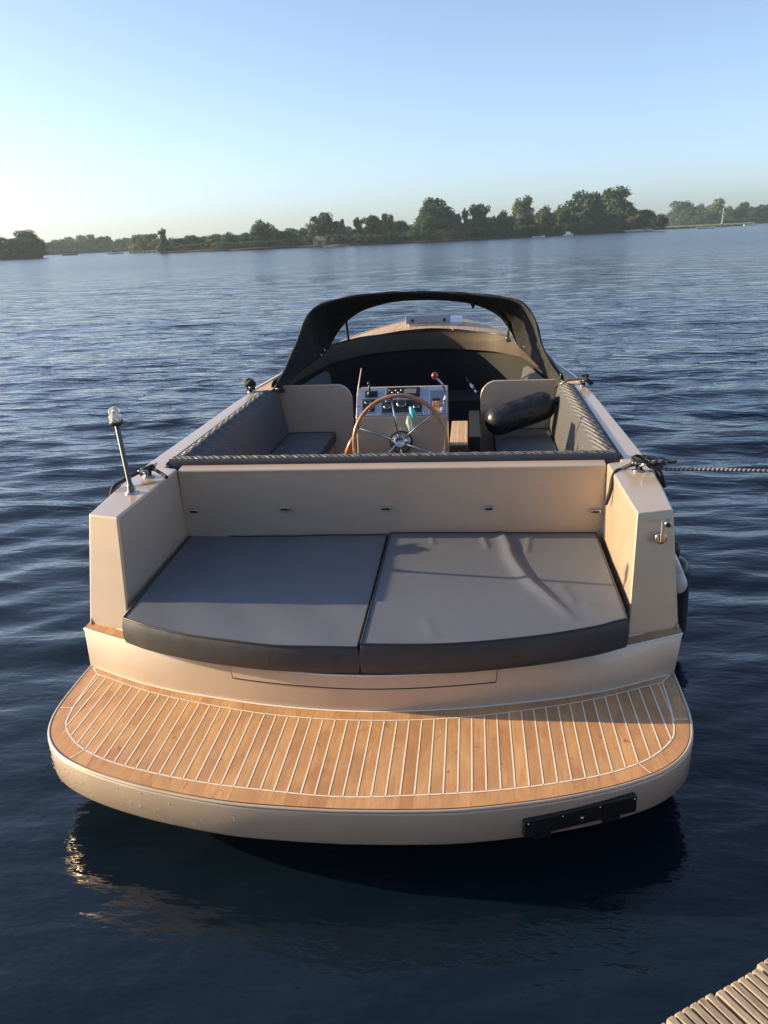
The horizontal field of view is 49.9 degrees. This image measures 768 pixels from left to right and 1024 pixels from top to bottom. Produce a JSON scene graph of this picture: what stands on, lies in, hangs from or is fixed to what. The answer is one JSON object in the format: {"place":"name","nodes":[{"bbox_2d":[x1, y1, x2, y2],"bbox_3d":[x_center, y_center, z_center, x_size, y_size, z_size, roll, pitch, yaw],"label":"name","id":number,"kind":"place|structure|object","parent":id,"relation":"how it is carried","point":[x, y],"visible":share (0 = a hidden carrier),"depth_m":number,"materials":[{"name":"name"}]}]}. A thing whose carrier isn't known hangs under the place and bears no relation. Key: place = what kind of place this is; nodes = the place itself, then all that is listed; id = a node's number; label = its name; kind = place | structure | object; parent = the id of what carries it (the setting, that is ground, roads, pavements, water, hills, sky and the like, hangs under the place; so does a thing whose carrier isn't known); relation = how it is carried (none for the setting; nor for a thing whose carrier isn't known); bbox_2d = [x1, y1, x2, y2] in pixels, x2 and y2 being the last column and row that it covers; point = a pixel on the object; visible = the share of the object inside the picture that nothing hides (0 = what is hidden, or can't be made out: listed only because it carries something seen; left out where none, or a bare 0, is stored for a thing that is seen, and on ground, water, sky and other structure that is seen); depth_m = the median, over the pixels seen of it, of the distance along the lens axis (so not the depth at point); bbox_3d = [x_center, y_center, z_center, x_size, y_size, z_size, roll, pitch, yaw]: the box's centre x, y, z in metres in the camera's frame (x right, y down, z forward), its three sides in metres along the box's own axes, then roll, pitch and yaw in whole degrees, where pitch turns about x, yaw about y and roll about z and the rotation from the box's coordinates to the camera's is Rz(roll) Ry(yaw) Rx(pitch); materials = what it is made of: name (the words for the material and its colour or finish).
{"place":"outdoors","nodes":[
{"label":"outdoors","id":0,"kind":"place"},
{"bbox_2d":[0,256,42,259],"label":"shore","id":1,"kind":"structure","parent":0,"point":[12,258],"depth_m":218.08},
{"bbox_2d":[0,236,11,257],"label":"tree","id":2,"kind":"object","parent":1,"relation":"on","point":[4,245],"visible":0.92,"depth_m":216.40,"materials":[{"name":"green plant"}]},
{"bbox_2d":[2,238,26,256],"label":"tree","id":3,"kind":"object","parent":1,"relation":"on","point":[15,249],"visible":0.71,"depth_m":219.11,"materials":[{"name":"green plant"}]},
{"bbox_2d":[11,230,39,256],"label":"tree","id":4,"kind":"object","parent":1,"relation":"on","point":[24,237],"visible":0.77,"depth_m":220.94,"materials":[{"name":"green plant"}]},
{"bbox_2d":[31,234,46,253],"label":"tree","id":5,"kind":"object","parent":1,"relation":"on","point":[42,247],"visible":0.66,"depth_m":225.02,"materials":[{"name":"green plant"}]},
{"bbox_2d":[47,250,128,254],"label":"shore","id":6,"kind":"structure","parent":0,"point":[86,252],"depth_m":373.88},
{"bbox_2d":[44,242,57,250],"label":"tree","id":7,"kind":"object","parent":6,"relation":"on","point":[49,246],"visible":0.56,"depth_m":370.90,"materials":[{"name":"green plant"}]},
{"bbox_2d":[51,239,67,250],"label":"tree","id":8,"kind":"object","parent":6,"relation":"on","point":[59,244],"visible":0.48,"depth_m":378.08,"materials":[{"name":"green plant"}]},
{"bbox_2d":[67,235,92,250],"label":"tree","id":9,"kind":"object","parent":6,"relation":"on","point":[81,242],"visible":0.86,"depth_m":378.01,"materials":[{"name":"green plant"}]},
{"bbox_2d":[82,234,103,248],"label":"tree","id":10,"kind":"object","parent":6,"relation":"on","point":[95,242],"visible":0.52,"depth_m":385.97,"materials":[{"name":"green plant"}]},
{"bbox_2d":[98,236,112,250],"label":"tree","id":11,"kind":"object","parent":6,"relation":"on","point":[105,243],"visible":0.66,"depth_m":390.26,"materials":[{"name":"green plant"}]},
{"bbox_2d":[109,239,123,247],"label":"tree","id":12,"kind":"object","parent":6,"relation":"on","point":[119,243],"visible":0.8,"depth_m":377.90,"materials":[{"name":"green plant"}]},
{"bbox_2d":[122,237,129,247],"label":"tree","id":13,"kind":"object","parent":6,"relation":"on","point":[125,240],"visible":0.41,"depth_m":381.99,"materials":[{"name":"green plant"}]},
{"bbox_2d":[129,250,158,252],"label":"shore","id":14,"kind":"structure","parent":0,"point":[140,251],"depth_m":266.75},
{"bbox_2d":[126,234,140,250],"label":"tree","id":15,"kind":"object","parent":14,"relation":"on","point":[132,244],"visible":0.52,"depth_m":274.08,"materials":[{"name":"green plant"}]},
{"bbox_2d":[135,233,157,250],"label":"tree","id":16,"kind":"object","parent":14,"relation":"on","point":[142,243],"visible":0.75,"depth_m":268.56,"materials":[{"name":"green plant"}]},
{"bbox_2d":[148,238,160,249],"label":"tree","id":17,"kind":"object","parent":14,"relation":"on","point":[154,243],"visible":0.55,"depth_m":264.40,"materials":[{"name":"green plant"}]},
{"bbox_2d":[0,227,767,1023],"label":"water","id":18,"kind":"structure","parent":0,"point":[652,915],"depth_m":3.64,"materials":[{"name":"blue liquid"}]},
{"bbox_2d":[47,290,693,844],"bbox_3d":[0.245,-0.608,6.382,2.800,2.056,8.136,0,19,6],"label":"motor boat","id":19,"kind":"object","parent":18,"relation":"on","point":[535,752],"visible":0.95,"depth_m":3.37,"materials":[{"name":"beige paint"}]},
{"bbox_2d":[109,464,167,495],"bbox_3d":[-1.238,-0.115,4.087,0.311,0.206,0.163,-13,21,-28],"label":"black rope","id":20,"kind":"object","parent":19,"relation":"attached to","point":[150,467],"visible":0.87,"depth_m":4.08,"materials":[{"name":"black fabric"}]},
{"bbox_2d":[244,378,255,391],"bbox_3d":[-1.024,-0.970,6.293,0.090,0.097,0.107,-16,23,-35],"label":"black rope","id":21,"kind":"object","parent":19,"relation":"attached to","point":[248,382],"visible":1,"depth_m":6.26,"materials":[{"name":"black"}]},
{"bbox_2d":[122,534,387,672],"bbox_3d":[-0.565,0.363,3.792,1.078,0.124,1.283,0,19,6],"label":"sunbathing cushion","id":22,"kind":"object","parent":19,"relation":"on","point":[293,603],"visible":0.94,"depth_m":3.55,"materials":[{"name":"black fabric"}]},
{"bbox_2d":[269,432,335,454],"bbox_3d":[-0.680,-0.266,5.654,0.390,0.090,2.110,0,19,6],"label":"seat cushion","id":23,"kind":"object","parent":19,"relation":"on","point":[296,443],"visible":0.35,"depth_m":6.30,"materials":[{"name":"black fabric"}]},
{"bbox_2d":[406,406,416,431],"bbox_3d":[0.163,-0.573,5.114,0.069,0.163,0.059,12,23,37],"label":"key float","id":24,"kind":"object","parent":19,"relation":"hanging from","point":[408,419],"visible":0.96,"depth_m":5.10,"materials":[{"name":"teal plastic"}]},
{"bbox_2d":[359,531,628,673],"bbox_3d":[0.490,0.352,3.653,1.058,0.147,1.236,0,19,6],"label":"sunbathing cushion","id":25,"kind":"object","parent":19,"relation":"on","point":[451,602],"visible":1,"depth_m":3.40,"materials":[{"name":"black fabric"}]},
{"bbox_2d":[493,428,557,451],"bbox_3d":[0.970,-0.277,5.472,0.440,0.090,2.100,0,19,6],"label":"seat cushion","id":26,"kind":"object","parent":19,"relation":"on","point":[531,439],"visible":0.23,"depth_m":6.09,"materials":[{"name":"black fabric"}]},
{"bbox_2d":[485,392,558,434],"bbox_3d":[1.046,-0.736,6.138,0.597,0.305,0.217,-4,19,-5],"label":"boat fender","id":27,"kind":"object","parent":26,"relation":"on","point":[520,413],"visible":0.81,"depth_m":6.05,"materials":[{"name":"black plastic"}]},
{"bbox_2d":[562,374,593,385],"bbox_3d":[1.407,-0.916,6.024,0.250,0.186,0.086,7,21,27],"label":"fender line","id":28,"kind":"object","parent":19,"relation":"attached to","point":[586,379],"visible":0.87,"depth_m":5.97,"materials":[{"name":"black fabric"}]},
{"bbox_2d":[604,454,676,504],"bbox_3d":[1.208,-0.155,3.897,0.337,0.226,0.140,0,19,6],"label":"black rope","id":29,"kind":"object","parent":19,"relation":"attached to","point":[637,458],"visible":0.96,"depth_m":3.86,"materials":[{"name":"black fabric"}]},
{"bbox_2d":[675,541,690,639],"bbox_3d":[1.409,0.423,4.062,0.176,0.602,0.183,0,19,6],"label":"boat fender","id":30,"kind":"object","parent":19,"relation":"hanging from","point":[682,602],"visible":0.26,"depth_m":3.98,"materials":[{"name":"black plastic"}]},
{"bbox_2d":[630,460,767,472],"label":"mooring rope","id":31,"kind":"object","parent":19,"relation":"attached to","point":[661,467],"visible":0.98,"depth_m":3.84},
{"bbox_2d":[662,958,767,1023],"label":"jetty","id":32,"kind":"object","parent":18,"relation":"in","point":[743,1000],"visible":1,"depth_m":1.76,"materials":[{"name":"brown wood"}]},
{"bbox_2d":[0,0,767,242],"label":"sky","id":33,"kind":"structure","parent":0,"point":[119,119],"materials":[{"name":"blue"}]},
{"bbox_2d":[160,230,624,252],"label":"island shore","id":34,"kind":"structure","parent":0,"point":[352,244],"depth_m":203.87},
{"bbox_2d":[155,228,170,251],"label":"tree","id":35,"kind":"object","parent":34,"relation":"on","point":[161,233],"visible":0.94,"depth_m":213.18,"materials":[{"name":"green plant"}]},
{"bbox_2d":[170,238,190,249],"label":"tree","id":36,"kind":"object","parent":34,"relation":"on","point":[180,241],"visible":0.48,"depth_m":213.12,"materials":[{"name":"green plant"}]},
{"bbox_2d":[180,244,193,250],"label":"shrub","id":37,"kind":"object","parent":34,"relation":"on","point":[187,246],"visible":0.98,"depth_m":210.59,"materials":[{"name":"green plant"}]},
{"bbox_2d":[184,235,200,247],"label":"tree","id":38,"kind":"object","parent":34,"relation":"on","point":[192,239],"visible":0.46,"depth_m":221.92,"materials":[{"name":"green plant"}]},
{"bbox_2d":[205,235,221,248],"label":"tree","id":39,"kind":"object","parent":34,"relation":"on","point":[212,238],"visible":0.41,"depth_m":212.50,"materials":[{"name":"green plant"}]},
{"bbox_2d":[212,241,225,248],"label":"shrub","id":40,"kind":"object","parent":34,"relation":"on","point":[216,244],"visible":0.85,"depth_m":205.69,"materials":[{"name":"green plant"}]},
{"bbox_2d":[219,242,238,248],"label":"shrub","id":41,"kind":"object","parent":34,"relation":"on","point":[228,245],"visible":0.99,"depth_m":204.48,"materials":[{"name":"green plant"}]},
{"bbox_2d":[221,231,238,242],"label":"tree","id":42,"kind":"object","parent":34,"relation":"on","point":[227,237],"visible":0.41,"depth_m":208.76,"materials":[{"name":"green plant"}]},
{"bbox_2d":[232,232,249,245],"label":"tree","id":43,"kind":"object","parent":34,"relation":"on","point":[242,238],"visible":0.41,"depth_m":208.22,"materials":[{"name":"green plant"}]},
{"bbox_2d":[243,219,273,246],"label":"tree","id":44,"kind":"object","parent":34,"relation":"on","point":[260,231],"visible":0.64,"depth_m":206.99,"materials":[{"name":"green plant"}]},
{"bbox_2d":[266,238,277,246],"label":"shrub","id":45,"kind":"object","parent":34,"relation":"on","point":[272,241],"visible":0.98,"depth_m":204.31,"materials":[{"name":"green plant"}]},
{"bbox_2d":[269,224,280,240],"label":"tree","id":46,"kind":"object","parent":34,"relation":"on","point":[275,232],"visible":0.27,"depth_m":213.27,"materials":[{"name":"green plant"}]},
{"bbox_2d":[278,231,295,245],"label":"tree","id":47,"kind":"object","parent":34,"relation":"on","point":[287,234],"visible":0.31,"depth_m":208.58,"materials":[{"name":"green plant"}]},
{"bbox_2d":[295,230,304,239],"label":"tree","id":48,"kind":"object","parent":34,"relation":"on","point":[299,233],"visible":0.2,"depth_m":210.12,"materials":[{"name":"green plant"}]},
{"bbox_2d":[301,235,312,244],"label":"shrub","id":49,"kind":"object","parent":34,"relation":"on","point":[304,238],"visible":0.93,"depth_m":204.24,"materials":[{"name":"green plant"}]},
{"bbox_2d":[306,222,320,237],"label":"tree","id":50,"kind":"object","parent":34,"relation":"on","point":[312,232],"visible":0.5,"depth_m":206.97,"materials":[{"name":"green plant"}]},
{"bbox_2d":[312,236,326,244],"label":"waterside hut","id":51,"kind":"object","parent":34,"relation":"on","point":[320,241],"visible":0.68,"depth_m":203.66,"materials":[{"name":"brown"}]},
{"bbox_2d":[305,212,340,243],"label":"tree","id":52,"kind":"object","parent":34,"relation":"on","point":[323,220],"visible":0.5,"depth_m":207.45,"materials":[{"name":"green plant"}]},
{"bbox_2d":[328,234,346,243],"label":"shrub","id":53,"kind":"object","parent":34,"relation":"on","point":[336,238],"visible":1,"depth_m":202.51,"materials":[{"name":"green plant"}]},
{"bbox_2d":[338,219,347,243],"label":"tree","id":54,"kind":"object","parent":34,"relation":"on","point":[343,230],"visible":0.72,"depth_m":206.83,"materials":[{"name":"green plant"}]},
{"bbox_2d":[350,233,361,242],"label":"shrub","id":55,"kind":"object","parent":34,"relation":"on","point":[355,235],"visible":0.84,"depth_m":203.65,"materials":[{"name":"green plant"}]},
{"bbox_2d":[350,217,365,242],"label":"tree","id":56,"kind":"object","parent":34,"relation":"on","point":[358,222],"visible":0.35,"depth_m":207.29,"materials":[{"name":"green plant"}]},
{"bbox_2d":[356,235,370,242],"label":"shrub","id":57,"kind":"object","parent":34,"relation":"on","point":[362,238],"visible":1,"depth_m":202.91,"materials":[{"name":"green plant"}]},
{"bbox_2d":[362,214,378,241],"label":"tree","id":58,"kind":"object","parent":34,"relation":"on","point":[370,222],"visible":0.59,"depth_m":208.91,"materials":[{"name":"green plant"}]},
{"bbox_2d":[370,234,385,241],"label":"shrub","id":59,"kind":"object","parent":34,"relation":"on","point":[379,238],"visible":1,"depth_m":202.86,"materials":[{"name":"green plant"}]},
{"bbox_2d":[375,213,393,241],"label":"tree","id":60,"kind":"object","parent":34,"relation":"on","point":[384,223],"visible":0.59,"depth_m":207.92,"materials":[{"name":"green plant"}]},
{"bbox_2d":[387,220,404,240],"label":"tree","id":61,"kind":"object","parent":34,"relation":"on","point":[395,226],"visible":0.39,"depth_m":207.72,"materials":[{"name":"green plant"}]},
{"bbox_2d":[397,232,415,240],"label":"shrub","id":62,"kind":"object","parent":34,"relation":"on","point":[405,238],"visible":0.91,"depth_m":204.56,"materials":[{"name":"green plant"}]},
{"bbox_2d":[406,230,419,240],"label":"shrub","id":63,"kind":"object","parent":34,"relation":"on","point":[411,234],"visible":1,"depth_m":203.21,"materials":[{"name":"green plant"}]},
{"bbox_2d":[410,211,436,239],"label":"tree","id":64,"kind":"object","parent":34,"relation":"on","point":[426,222],"visible":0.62,"depth_m":206.03,"materials":[{"name":"green plant"}]},
{"bbox_2d":[419,230,431,239],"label":"shrub","id":65,"kind":"object","parent":34,"relation":"on","point":[425,233],"visible":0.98,"depth_m":204.51,"materials":[{"name":"green plant"}]},
{"bbox_2d":[412,197,461,238],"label":"tree","id":66,"kind":"object","parent":34,"relation":"on","point":[437,208],"visible":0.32,"depth_m":209.63,"materials":[{"name":"green plant"}]},
{"bbox_2d":[431,229,449,239],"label":"shrub","id":67,"kind":"object","parent":34,"relation":"on","point":[438,234],"visible":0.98,"depth_m":204.24,"materials":[{"name":"green plant"}]},
{"bbox_2d":[439,231,455,239],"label":"shrub","id":68,"kind":"object","parent":34,"relation":"on","point":[450,233],"visible":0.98,"depth_m":203.62,"materials":[{"name":"green plant"}]},
{"bbox_2d":[442,209,462,238],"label":"tree","id":69,"kind":"object","parent":34,"relation":"on","point":[455,223],"visible":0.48,"depth_m":208.30,"materials":[{"name":"green plant"}]},
{"bbox_2d":[460,208,470,234],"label":"tree","id":70,"kind":"object","parent":34,"relation":"on","point":[465,225],"visible":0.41,"depth_m":210.03,"materials":[{"name":"green plant"}]},
{"bbox_2d":[470,227,483,237],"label":"shrub","id":71,"kind":"object","parent":34,"relation":"on","point":[477,232],"visible":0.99,"depth_m":206.04,"materials":[{"name":"green plant"}]},
{"bbox_2d":[468,202,490,229],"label":"tree","id":72,"kind":"object","parent":34,"relation":"on","point":[479,212],"visible":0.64,"depth_m":213.14,"materials":[{"name":"green plant"}]},
{"bbox_2d":[476,229,489,237],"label":"shrub","id":73,"kind":"object","parent":34,"relation":"on","point":[486,232],"visible":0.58,"depth_m":208.37,"materials":[{"name":"green plant"}]},
{"bbox_2d":[485,216,500,236],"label":"tree","id":74,"kind":"object","parent":34,"relation":"on","point":[494,223],"visible":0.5,"depth_m":212.67,"materials":[{"name":"green plant"}]},
{"bbox_2d":[488,227,502,236],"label":"shrub","id":75,"kind":"object","parent":34,"relation":"on","point":[492,231],"visible":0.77,"depth_m":210.95,"materials":[{"name":"green plant"}]},
{"bbox_2d":[496,227,509,236],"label":"shrub","id":76,"kind":"object","parent":34,"relation":"on","point":[501,233],"visible":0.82,"depth_m":212.39,"materials":[{"name":"green plant"}]},
{"bbox_2d":[496,210,514,235],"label":"tree","id":77,"kind":"object","parent":34,"relation":"on","point":[507,222],"visible":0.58,"depth_m":215.42,"materials":[{"name":"green plant"}]},
{"bbox_2d":[510,195,534,218],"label":"tree","id":78,"kind":"object","parent":34,"relation":"on","point":[519,207],"visible":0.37,"depth_m":230.04,"materials":[{"name":"green plant"}]},
{"bbox_2d":[519,225,530,234],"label":"shrub","id":79,"kind":"object","parent":34,"relation":"on","point":[525,228],"visible":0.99,"depth_m":219.01,"materials":[{"name":"green plant"}]},
{"bbox_2d":[513,212,540,235],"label":"tree","id":80,"kind":"object","parent":34,"relation":"on","point":[528,220],"visible":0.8,"depth_m":220.34,"materials":[{"name":"green plant"}]},
{"bbox_2d":[532,205,556,233],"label":"tree","id":81,"kind":"object","parent":34,"relation":"on","point":[544,217],"visible":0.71,"depth_m":228.46,"materials":[{"name":"green plant"}]},
{"bbox_2d":[553,204,572,232],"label":"tree","id":82,"kind":"object","parent":34,"relation":"on","point":[564,215],"visible":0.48,"depth_m":238.47,"materials":[{"name":"green plant"}]},
{"bbox_2d":[557,224,576,232],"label":"shrub","id":83,"kind":"object","parent":34,"relation":"on","point":[568,226],"visible":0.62,"depth_m":236.47,"materials":[{"name":"green plant"}]},
{"bbox_2d":[563,190,604,231],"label":"tree","id":84,"kind":"object","parent":34,"relation":"on","point":[586,202],"visible":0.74,"depth_m":246.60,"materials":[{"name":"green plant"}]},
{"bbox_2d":[581,220,598,231],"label":"shrub","id":85,"kind":"object","parent":34,"relation":"on","point":[593,229],"visible":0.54,"depth_m":243.56,"materials":[{"name":"green plant"}]},
{"bbox_2d":[600,185,634,222],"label":"tree","id":86,"kind":"object","parent":34,"relation":"on","point":[613,200],"visible":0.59,"depth_m":258.86,"materials":[{"name":"green plant"}]},
{"bbox_2d":[621,222,631,229],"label":"shrub","id":87,"kind":"object","parent":34,"relation":"on","point":[625,226],"visible":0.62,"depth_m":256.43,"materials":[{"name":"green plant"}]},
{"bbox_2d":[624,209,651,229],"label":"tree","id":88,"kind":"object","parent":34,"relation":"on","point":[636,219],"visible":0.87,"depth_m":255.77,"materials":[{"name":"green plant"}]},
{"bbox_2d":[642,209,655,223],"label":"tree","id":89,"kind":"object","parent":34,"relation":"on","point":[649,213],"visible":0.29,"depth_m":257.30,"materials":[{"name":"green plant"}]},
{"bbox_2d":[645,213,669,229],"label":"tree","id":90,"kind":"object","parent":34,"relation":"on","point":[658,222],"visible":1,"depth_m":242.17,"materials":[{"name":"green plant"}]},
{"bbox_2d":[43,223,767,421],"bbox_3d":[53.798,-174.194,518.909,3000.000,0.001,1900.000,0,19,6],"label":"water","id":91,"kind":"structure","parent":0,"point":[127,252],"depth_m":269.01,"materials":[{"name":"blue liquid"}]},
{"bbox_2d":[659,222,753,229],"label":"grassy spit","id":92,"kind":"structure","parent":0,"point":[704,225],"depth_m":304.09,"materials":[{"name":"green plant"}]},
{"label":"far right shore","id":93,"kind":"structure","parent":0,"visible":0},
{"bbox_2d":[667,200,693,221],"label":"tree","id":94,"kind":"object","parent":93,"relation":"on","point":[676,212],"visible":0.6,"depth_m":497.42,"materials":[{"name":"green plant"}]},
{"bbox_2d":[681,207,695,224],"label":"tree","id":95,"kind":"object","parent":93,"relation":"on","point":[688,212],"visible":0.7,"depth_m":480.26,"materials":[{"name":"green plant"}]},
{"bbox_2d":[690,203,706,224],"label":"tree","id":96,"kind":"object","parent":93,"relation":"on","point":[698,211],"visible":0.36,"depth_m":477.79,"materials":[{"name":"green plant"}]},
{"bbox_2d":[696,212,718,224],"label":"tree","id":97,"kind":"object","parent":93,"relation":"on","point":[707,216],"visible":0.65,"depth_m":468.54,"materials":[{"name":"green plant"}]},
{"bbox_2d":[701,198,725,223],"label":"tree","id":98,"kind":"object","parent":93,"relation":"on","point":[716,205],"visible":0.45,"depth_m":469.85,"materials":[{"name":"green plant"}]},
{"bbox_2d":[719,206,742,223],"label":"tree","id":99,"kind":"object","parent":93,"relation":"on","point":[728,213],"visible":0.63,"depth_m":459.97,"materials":[{"name":"green plant"}]},
{"bbox_2d":[735,201,749,218],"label":"tree","id":100,"kind":"object","parent":93,"relation":"on","point":[742,209],"visible":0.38,"depth_m":462.44,"materials":[{"name":"green plant"}]},
{"bbox_2d":[742,206,765,218],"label":"tree","id":101,"kind":"object","parent":93,"relation":"on","point":[753,212],"visible":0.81,"depth_m":456.17,"materials":[{"name":"green plant"}]},
{"bbox_2d":[758,204,767,221],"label":"tree","id":102,"kind":"object","parent":93,"relation":"on","point":[763,209],"visible":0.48,"depth_m":459.61,"materials":[{"name":"green plant"}]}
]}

